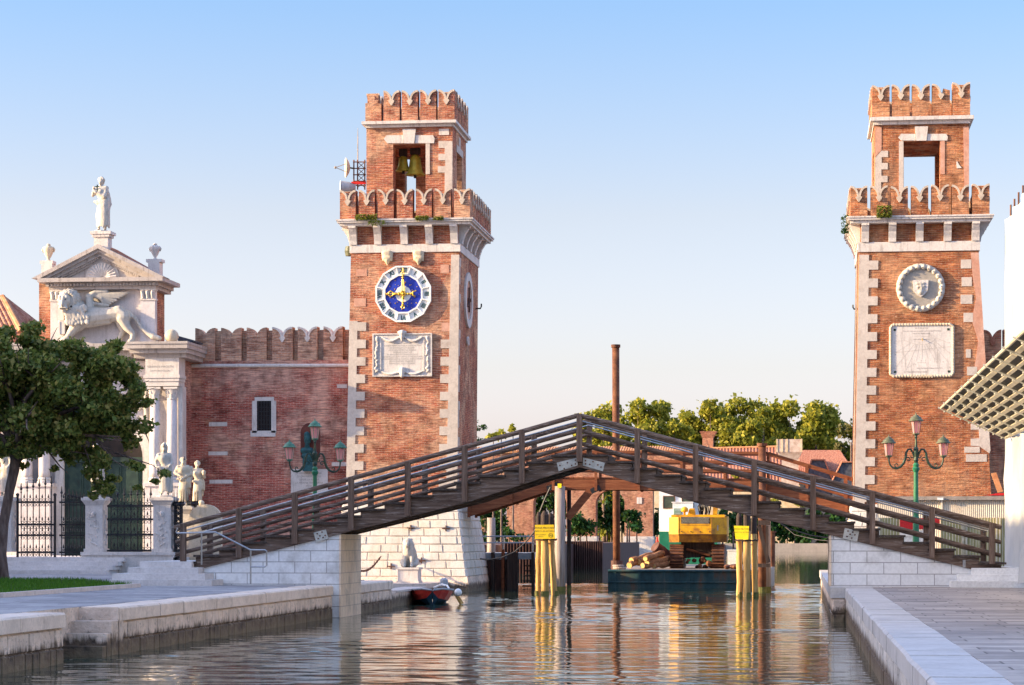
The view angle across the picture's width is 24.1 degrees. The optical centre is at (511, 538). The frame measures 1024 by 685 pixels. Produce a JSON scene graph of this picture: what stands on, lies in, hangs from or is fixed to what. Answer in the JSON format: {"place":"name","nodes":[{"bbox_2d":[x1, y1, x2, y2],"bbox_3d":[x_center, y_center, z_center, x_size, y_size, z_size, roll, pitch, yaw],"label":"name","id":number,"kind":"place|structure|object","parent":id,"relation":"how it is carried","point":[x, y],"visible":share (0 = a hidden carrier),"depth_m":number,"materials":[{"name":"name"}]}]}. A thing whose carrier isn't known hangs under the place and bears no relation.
{"place":"outdoors","nodes":[
{"label":"outdoors","id":0,"kind":"place"},
{"bbox_2d":[0,294,36,495],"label":"corner house","id":1,"kind":"structure","parent":0,"point":[13,313],"depth_m":117.57,"materials":[{"name":"tile"}]},
{"bbox_2d":[21,607,78,645],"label":"quay wall","id":2,"kind":"structure","parent":0,"point":[71,614],"depth_m":44.95,"materials":[{"name":"stone"}]},
{"bbox_2d":[59,486,84,556],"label":"iron gate","id":3,"kind":"structure","parent":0,"point":[72,525],"depth_m":90.01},
{"bbox_2d":[81,497,110,551],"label":"gate pier","id":4,"kind":"structure","parent":0,"point":[96,525],"depth_m":89.15,"materials":[{"name":"stone"}]},
{"bbox_2d":[149,497,179,551],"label":"gate pier","id":5,"kind":"structure","parent":0,"point":[163,524],"depth_m":88.83,"materials":[{"name":"stone"}]},
{"bbox_2d":[154,442,173,496],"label":"marble statue","id":6,"kind":"object","parent":5,"relation":"on","point":[164,458],"visible":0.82,"depth_m":89.03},
{"bbox_2d":[0,574,361,613],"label":"campo pavement","id":7,"kind":"structure","parent":0,"point":[19,604],"depth_m":54.74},
{"bbox_2d":[7,557,125,573],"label":"wall","id":8,"kind":"structure","parent":7,"relation":"on","point":[51,565],"depth_m":88.17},
{"bbox_2d":[0,583,140,597],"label":"lawn kerb","id":9,"kind":"structure","parent":7,"relation":"on","point":[58,591],"depth_m":57.42,"materials":[{"name":"stone"}]},
{"bbox_2d":[0,318,171,578],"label":"broadleaf tree","id":10,"kind":"object","parent":7,"relation":"on","point":[50,402],"visible":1,"depth_m":73.59,"materials":[{"name":"green plant"}]},
{"bbox_2d":[7,555,188,559],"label":"gate terrace","id":11,"kind":"structure","parent":7,"relation":"on","point":[56,556],"depth_m":93.34,"materials":[{"name":"stone"}]},
{"bbox_2d":[0,497,20,551],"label":"gate pier","id":12,"kind":"structure","parent":11,"relation":"on","point":[11,544],"depth_m":89.67,"materials":[{"name":"stone"}]},
{"bbox_2d":[16,493,18,556],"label":"gate post","id":13,"kind":"object","parent":11,"relation":"on","point":[17,526],"visible":0.97,"depth_m":89.79,"materials":[{"name":"black metal"}]},
{"bbox_2d":[19,476,53,556],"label":"iron gate","id":14,"kind":"structure","parent":13,"relation":"attached to","point":[39,524],"depth_m":89.75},
{"bbox_2d":[177,506,193,556],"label":"gate pier","id":15,"kind":"structure","parent":11,"relation":"on","point":[187,510],"depth_m":91.38,"materials":[{"name":"stone"}]},
{"bbox_2d":[174,457,192,505],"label":"marble statue","id":16,"kind":"object","parent":15,"relation":"on","point":[183,472],"visible":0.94,"depth_m":91.61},
{"bbox_2d":[1,231,207,554],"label":"gateway","id":17,"kind":"object","parent":7,"relation":"on","point":[101,264],"visible":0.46,"depth_m":99.49,"materials":[{"name":"stone"}]},
{"bbox_2d":[91,176,111,230],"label":"marble statue","id":18,"kind":"object","parent":17,"relation":"on","point":[103,201],"visible":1,"depth_m":99.83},
{"bbox_2d":[64,434,142,554],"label":"door","id":19,"kind":"structure","parent":17,"relation":"in","point":[75,481],"depth_m":99.76,"materials":[{"name":"green metal"}]},
{"bbox_2d":[57,288,161,341],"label":"winged lion","id":20,"kind":"object","parent":17,"relation":"on","point":[79,313],"visible":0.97,"depth_m":99.11},
{"bbox_2d":[80,552,178,572],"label":"fence plinth","id":21,"kind":"structure","parent":7,"relation":"on","point":[133,559],"depth_m":88.72,"materials":[{"name":"stone"}]},
{"bbox_2d":[107,488,152,551],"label":"iron railing","id":22,"kind":"object","parent":21,"relation":"on","point":[130,519],"visible":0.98,"depth_m":89.31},
{"bbox_2d":[172,489,184,559],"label":"fence","id":23,"kind":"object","parent":21,"relation":"on","point":[178,505],"depth_m":88.88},
{"bbox_2d":[109,560,222,585],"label":"stone steps","id":24,"kind":"structure","parent":7,"relation":"on","point":[168,573],"depth_m":66.33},
{"bbox_2d":[189,504,222,559],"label":"round topped stone","id":25,"kind":"object","parent":7,"relation":"on","point":[201,511],"visible":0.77,"depth_m":90.94,"materials":[{"name":"stone"}]},
{"bbox_2d":[175,528,266,583],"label":"steel handrail","id":26,"kind":"object","parent":7,"relation":"on","point":[232,541],"visible":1,"depth_m":65.50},
{"bbox_2d":[191,326,348,547],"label":"curtain wall","id":27,"kind":"structure","parent":7,"relation":"on","point":[261,397],"depth_m":100.95,"materials":[{"name":"brick"}]},
{"bbox_2d":[250,397,275,436],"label":"window","id":28,"kind":"structure","parent":27,"relation":"in","point":[263,408],"depth_m":100.93,"materials":[{"name":"stone"}]},
{"bbox_2d":[204,534,360,617],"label":"bridge abutment","id":29,"kind":"object","parent":7,"relation":"on","point":[334,561],"visible":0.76,"depth_m":66.81,"materials":[{"name":"stone"}]},
{"bbox_2d":[174,413,1005,568],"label":"footbridge","id":30,"kind":"object","parent":29,"relation":"on","point":[483,488],"visible":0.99,"depth_m":66.08,"materials":[{"name":"brown wood"}]},
{"bbox_2d":[283,419,346,527],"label":"street lamp","id":31,"kind":"object","parent":7,"relation":"on","point":[289,447],"visible":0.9,"depth_m":81.93,"materials":[{"name":"metal"}]},
{"bbox_2d":[192,460,205,505],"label":"marble statue","id":32,"kind":"object","parent":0,"point":[198,481],"visible":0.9,"depth_m":93.99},
{"bbox_2d":[391,591,416,606],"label":"canal wall","id":33,"kind":"structure","parent":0,"point":[401,598],"depth_m":78.77,"materials":[{"name":"stone"}]},
{"bbox_2d":[393,581,439,587],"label":"tower landing","id":34,"kind":"object","parent":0,"point":[433,583],"visible":0.14,"depth_m":96.00,"materials":[{"name":"stone"}]},
{"bbox_2d":[396,567,422,582],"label":"lion pedestal","id":35,"kind":"object","parent":34,"relation":"on","point":[409,574],"visible":0.95,"depth_m":94.70,"materials":[{"name":"stone"}]},
{"bbox_2d":[400,538,418,566],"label":"stone lion","id":36,"kind":"object","parent":35,"relation":"on","point":[410,557],"visible":1,"depth_m":94.90},
{"bbox_2d":[0,552,880,684],"bbox_3d":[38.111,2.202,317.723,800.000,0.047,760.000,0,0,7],"label":"canal water","id":37,"kind":"structure","parent":0,"point":[590,627],"depth_m":48.94,"materials":[{"name":"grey liquid"}]},
{"bbox_2d":[0,628,62,673],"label":"quay wall","id":38,"kind":"structure","parent":37,"relation":"in","point":[30,650],"depth_m":40.45,"materials":[{"name":"stone"}]},
{"bbox_2d":[0,612,65,634],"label":"quay kerb","id":39,"kind":"structure","parent":38,"relation":"on","point":[11,623],"depth_m":40.45,"materials":[{"name":"stone"}]},
{"bbox_2d":[62,608,122,657],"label":"water stairs","id":40,"kind":"structure","parent":37,"relation":"in","point":[96,633],"depth_m":45.07,"materials":[{"name":"stone"}]},
{"bbox_2d":[123,595,331,653],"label":"quay wall","id":41,"kind":"structure","parent":37,"relation":"in","point":[154,632],"depth_m":53.45,"materials":[{"name":"stone"}]},
{"bbox_2d":[81,585,332,620],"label":"quay kerb","id":42,"kind":"structure","parent":41,"relation":"on","point":[142,609],"depth_m":52.93,"materials":[{"name":"stone"}]},
{"bbox_2d":[361,589,391,613],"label":"quay wall","id":43,"kind":"structure","parent":37,"relation":"in","point":[374,601],"depth_m":72.69,"materials":[{"name":"stone"}]},
{"bbox_2d":[361,580,392,592],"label":"quay kerb","id":44,"kind":"structure","parent":43,"relation":"on","point":[371,585],"depth_m":72.91,"materials":[{"name":"stone"}]},
{"bbox_2d":[336,89,493,591],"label":"clock tower","id":45,"kind":"structure","parent":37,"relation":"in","point":[413,354],"depth_m":99.27,"materials":[{"name":"brick"}]},
{"bbox_2d":[405,148,424,177],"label":"bell","id":46,"kind":"object","parent":45,"relation":"hanging from","point":[415,170],"visible":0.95,"depth_m":101.32,"materials":[{"name":"brown metal"}]},
{"bbox_2d":[411,578,453,604],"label":"red boat","id":47,"kind":"object","parent":37,"relation":"on","point":[426,596],"visible":0.87,"depth_m":80.03,"materials":[{"name":"paint"}]},
{"bbox_2d":[482,536,535,588],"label":"landing stage","id":48,"kind":"object","parent":37,"relation":"in","point":[502,573],"visible":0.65,"depth_m":104.65,"materials":[{"name":"brown wood"}]},
{"bbox_2d":[484,543,572,573],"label":"sheet pile wall","id":49,"kind":"structure","parent":37,"relation":"in","point":[513,547],"depth_m":151.12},
{"bbox_2d":[479,507,510,541],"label":"hedge","id":50,"kind":"object","parent":49,"relation":"on","point":[497,521],"visible":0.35,"depth_m":225.49,"materials":[{"name":"green plant"}]},
{"bbox_2d":[484,423,516,541],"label":"broadleaf tree","id":51,"kind":"object","parent":49,"relation":"on","point":[511,428],"visible":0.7,"depth_m":216.56,"materials":[{"name":"green plant"}]},
{"bbox_2d":[535,512,540,594],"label":"mooring post","id":52,"kind":"object","parent":37,"relation":"in","point":[538,559],"visible":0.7,"depth_m":92.96,"materials":[{"name":"yellow wood"}]},
{"bbox_2d":[541,511,548,595],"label":"mooring post","id":53,"kind":"object","parent":37,"relation":"in","point":[544,561],"visible":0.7,"depth_m":92.46,"materials":[{"name":"yellow wood"}]},
{"bbox_2d":[548,513,558,594],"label":"mooring post","id":54,"kind":"object","parent":37,"relation":"in","point":[552,565],"visible":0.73,"depth_m":92.77,"materials":[{"name":"yellow wood"}]},
{"bbox_2d":[555,486,565,591],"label":"pile","id":55,"kind":"object","parent":37,"relation":"in","point":[560,533],"visible":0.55,"depth_m":99.03,"materials":[{"name":"grey wood"}]},
{"bbox_2d":[567,490,570,589],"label":"pile","id":56,"kind":"object","parent":37,"relation":"in","point":[568,543],"visible":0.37,"depth_m":101.66,"materials":[{"name":"brown wood"}]},
{"bbox_2d":[565,541,638,567],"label":"sheet pile wall","id":57,"kind":"structure","parent":37,"relation":"in","point":[592,554],"depth_m":176.75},
{"bbox_2d":[621,508,645,541],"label":"hedge","id":58,"kind":"object","parent":57,"relation":"on","point":[635,524],"visible":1,"depth_m":218.15,"materials":[{"name":"green plant"}]},
{"bbox_2d":[659,491,720,563],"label":"work boat","id":59,"kind":"object","parent":37,"relation":"on","point":[669,505],"visible":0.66,"depth_m":141.95,"materials":[{"name":"paint"}]},
{"bbox_2d":[608,564,774,587],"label":"barge","id":60,"kind":"object","parent":37,"relation":"on","point":[688,576],"visible":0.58,"depth_m":106.73,"materials":[{"name":"paint"}]},
{"bbox_2d":[611,344,622,568],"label":"spud pole","id":61,"kind":"object","parent":60,"relation":"on","point":[616,447],"visible":0.67,"depth_m":108.67,"materials":[{"name":"metal"}]},
{"bbox_2d":[669,504,728,567],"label":"excavator","id":62,"kind":"object","parent":60,"relation":"on","point":[700,532],"visible":0.94,"depth_m":111.14,"materials":[{"name":"yellow paint"}]},
{"bbox_2d":[736,513,742,596],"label":"mooring post","id":63,"kind":"object","parent":37,"relation":"in","point":[739,571],"visible":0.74,"depth_m":90.78,"materials":[{"name":"yellow wood"}]},
{"bbox_2d":[743,515,750,596],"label":"mooring post","id":64,"kind":"object","parent":37,"relation":"in","point":[746,563],"visible":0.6,"depth_m":90.36,"materials":[{"name":"yellow wood"}]},
{"bbox_2d":[751,517,758,596],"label":"mooring post","id":65,"kind":"object","parent":37,"relation":"in","point":[754,546],"visible":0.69,"depth_m":90.61,"materials":[{"name":"yellow wood"}]},
{"bbox_2d":[757,443,766,591],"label":"pile","id":66,"kind":"object","parent":37,"relation":"in","point":[762,587],"visible":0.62,"depth_m":98.04,"materials":[{"name":"wood"}]},
{"bbox_2d":[766,497,770,591],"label":"pile","id":67,"kind":"object","parent":37,"relation":"in","point":[768,577],"visible":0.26,"depth_m":98.88,"materials":[{"name":"brown wood"}]},
{"bbox_2d":[467,450,852,520],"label":"timber bridge","id":68,"kind":"structure","parent":67,"relation":"on","point":[589,486],"depth_m":99.25,"materials":[{"name":"brown wood"}]},
{"bbox_2d":[757,520,769,566],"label":"timber trestle","id":69,"kind":"object","parent":68,"relation":"attached to","point":[765,546],"visible":0.86,"depth_m":97.38,"materials":[{"name":"brown wood"}]},
{"bbox_2d":[821,581,846,621],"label":"quay wall","id":70,"kind":"structure","parent":37,"relation":"in","point":[836,607],"depth_m":63.27,"materials":[{"name":"stone"}]},
{"bbox_2d":[819,570,871,597],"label":"quay kerb","id":71,"kind":"structure","parent":70,"relation":"on","point":[836,591],"depth_m":63.48,"materials":[{"name":"stone"}]},
{"bbox_2d":[846,600,910,684],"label":"quay wall","id":72,"kind":"structure","parent":37,"relation":"in","point":[885,669],"depth_m":39.23,"materials":[{"name":"stone"}]},
{"bbox_2d":[845,588,1013,684],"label":"quay kerb","id":73,"kind":"structure","parent":72,"relation":"on","point":[918,651],"depth_m":29.06,"materials":[{"name":"stone"}]},
{"bbox_2d":[0,0,1023,538],"label":"sky","id":74,"kind":"structure","parent":0,"point":[668,182],"materials":[{"name":"blue"}]},
{"bbox_2d":[721,543,827,551],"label":"quay wall","id":75,"kind":"structure","parent":0,"point":[801,547],"depth_m":396.80,"materials":[{"name":"stone"}]},
{"bbox_2d":[872,587,1023,684],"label":"quay pavement","id":76,"kind":"structure","parent":0,"point":[985,626],"depth_m":39.49,"materials":[{"name":"stone"}]},
{"bbox_2d":[828,535,970,611],"bbox_3d":[10.967,1.457,66.225,4.421,3.086,3.080,0,0,7],"label":"bridge abutment","id":77,"kind":"object","parent":76,"relation":"on","point":[852,563],"visible":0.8,"depth_m":64.84,"materials":[{"name":"stone"}]},
{"bbox_2d":[881,413,950,541],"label":"street lamp","id":78,"kind":"object","parent":76,"relation":"on","point":[915,420],"visible":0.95,"depth_m":77.93,"materials":[{"name":"metal"}]},
{"bbox_2d":[844,82,993,527],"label":"sundial tower","id":79,"kind":"structure","parent":76,"relation":"on","point":[919,346],"depth_m":96.77,"materials":[{"name":"brick"}]},
{"bbox_2d":[877,496,1004,547],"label":"hoarding","id":80,"kind":"object","parent":76,"relation":"on","point":[983,506],"visible":0.26,"depth_m":90.59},
{"bbox_2d":[941,517,1004,565],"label":"fence","id":81,"kind":"object","parent":76,"relation":"on","point":[999,535],"visible":0.29,"depth_m":87.10,"materials":[{"name":"metal"}]},
{"bbox_2d":[949,566,1023,587],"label":"stone steps","id":82,"kind":"structure","parent":76,"relation":"on","point":[1004,577],"depth_m":63.84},
{"bbox_2d":[984,329,1004,493],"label":"side wall","id":83,"kind":"structure","parent":76,"relation":"on","point":[997,443],"depth_m":98.73,"materials":[{"name":"brick"}]},
{"bbox_2d":[1004,185,1023,582],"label":"sheeted scaffold","id":84,"kind":"object","parent":76,"relation":"on","point":[1014,444],"visible":0.64,"depth_m":65.63,"materials":[{"name":"metal"}]},
{"bbox_2d":[938,329,1023,438],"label":"debris fan","id":85,"kind":"object","parent":84,"relation":"attached to","point":[996,382],"visible":1,"depth_m":57.55},
{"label":"far bank","id":86,"kind":"structure","parent":0,"visible":0},
{"bbox_2d":[536,492,565,542],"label":"hedge","id":87,"kind":"object","parent":86,"relation":"on","point":[549,505],"visible":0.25,"depth_m":237.14,"materials":[{"name":"green plant"}]},
{"bbox_2d":[566,509,599,540],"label":"hedge","id":88,"kind":"object","parent":86,"relation":"on","point":[581,526],"visible":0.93,"depth_m":219.29,"materials":[{"name":"green plant"}]},
{"bbox_2d":[477,446,708,547],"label":"brick arcade","id":89,"kind":"object","parent":86,"relation":"on","point":[525,515],"visible":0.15,"depth_m":228.75,"materials":[{"name":"brick"}]},
{"bbox_2d":[592,417,612,541],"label":"broadleaf tree","id":90,"kind":"object","parent":86,"relation":"on","point":[603,500],"visible":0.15,"depth_m":472.60,"materials":[{"name":"green plant"}]},
{"bbox_2d":[597,491,624,541],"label":"hedge","id":91,"kind":"object","parent":86,"relation":"on","point":[608,520],"visible":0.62,"depth_m":236.23,"materials":[{"name":"green plant"}]},
{"bbox_2d":[592,400,632,541],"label":"broadleaf tree","id":92,"kind":"object","parent":86,"relation":"on","point":[604,412],"visible":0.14,"depth_m":490.47,"materials":[{"name":"green plant"}]},
{"bbox_2d":[606,397,659,536],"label":"broadleaf tree","id":93,"kind":"object","parent":86,"relation":"on","point":[635,413],"visible":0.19,"depth_m":472.19,"materials":[{"name":"green plant"}]},
{"bbox_2d":[632,414,666,446],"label":"broadleaf tree","id":94,"kind":"object","parent":86,"relation":"on","point":[653,425],"visible":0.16,"depth_m":469.67,"materials":[{"name":"green plant"}]},
{"bbox_2d":[631,400,679,446],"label":"broadleaf tree","id":95,"kind":"object","parent":86,"relation":"on","point":[662,409],"visible":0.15,"depth_m":472.77,"materials":[{"name":"green plant"}]},
{"bbox_2d":[653,419,694,446],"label":"broadleaf tree","id":96,"kind":"object","parent":86,"relation":"on","point":[685,432],"visible":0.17,"depth_m":468.67,"materials":[{"name":"green plant"}]},
{"bbox_2d":[620,446,799,542],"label":"tiled building","id":97,"kind":"structure","parent":86,"relation":"on","point":[771,449],"depth_m":432.32,"materials":[{"name":"ceramic"}]},
{"bbox_2d":[776,439,801,485],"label":"chimney stack","id":98,"kind":"object","parent":97,"relation":"on","point":[790,448],"visible":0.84,"depth_m":418.84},
{"bbox_2d":[688,396,739,446],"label":"broadleaf tree","id":99,"kind":"object","parent":86,"relation":"on","point":[708,411],"visible":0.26,"depth_m":481.24,"materials":[{"name":"green plant"}]},
{"bbox_2d":[700,415,748,446],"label":"broadleaf tree","id":100,"kind":"object","parent":86,"relation":"on","point":[730,420],"visible":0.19,"depth_m":481.34,"materials":[{"name":"green plant"}]},
{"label":"far bank","id":101,"kind":"structure","parent":0,"visible":0},
{"bbox_2d":[707,392,770,446],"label":"broadleaf tree","id":102,"kind":"object","parent":101,"relation":"on","point":[731,407],"visible":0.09,"depth_m":488.54,"materials":[{"name":"green plant"}]},
{"bbox_2d":[729,417,775,446],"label":"broadleaf tree","id":103,"kind":"object","parent":101,"relation":"on","point":[750,433],"visible":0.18,"depth_m":469.27,"materials":[{"name":"green plant"}]},
{"bbox_2d":[751,406,796,442],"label":"broadleaf tree","id":104,"kind":"object","parent":101,"relation":"on","point":[764,415],"visible":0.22,"depth_m":479.88,"materials":[{"name":"green plant"}]},
{"bbox_2d":[718,509,846,542],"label":"hedge","id":105,"kind":"object","parent":101,"relation":"on","point":[782,533],"visible":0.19,"depth_m":398.74,"materials":[{"name":"green plant"}]},
{"bbox_2d":[765,395,814,449],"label":"broadleaf tree","id":106,"kind":"object","parent":101,"relation":"on","point":[784,410],"visible":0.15,"depth_m":485.23,"materials":[{"name":"green plant"}]},
{"bbox_2d":[804,459,832,542],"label":"gabled shed","id":107,"kind":"structure","parent":101,"relation":"on","point":[821,463],"depth_m":420.56,"materials":[{"name":"brick"}]},
{"bbox_2d":[794,399,846,449],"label":"broadleaf tree","id":108,"kind":"object","parent":101,"relation":"on","point":[817,418],"visible":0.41,"depth_m":474.11,"materials":[{"name":"green plant"}]},
{"bbox_2d":[799,450,846,507],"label":"tiled building","id":109,"kind":"structure","parent":101,"relation":"on","point":[833,458],"depth_m":429.13,"materials":[{"name":"tile"}]},
{"bbox_2d":[832,461,851,499],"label":"gabled shed","id":110,"kind":"structure","parent":101,"relation":"on","point":[844,467],"depth_m":414.09,"materials":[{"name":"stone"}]},
{"bbox_2d":[835,418,852,460],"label":"broadleaf tree","id":111,"kind":"object","parent":101,"relation":"on","point":[846,431],"visible":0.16,"depth_m":465.29,"materials":[{"name":"green plant"}]},
{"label":"lawn soil","id":112,"kind":"structure","parent":0,"visible":0},
{"bbox_2d":[0,576,131,592],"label":"grass","id":113,"kind":"structure","parent":112,"relation":"on","point":[31,584],"depth_m":63.79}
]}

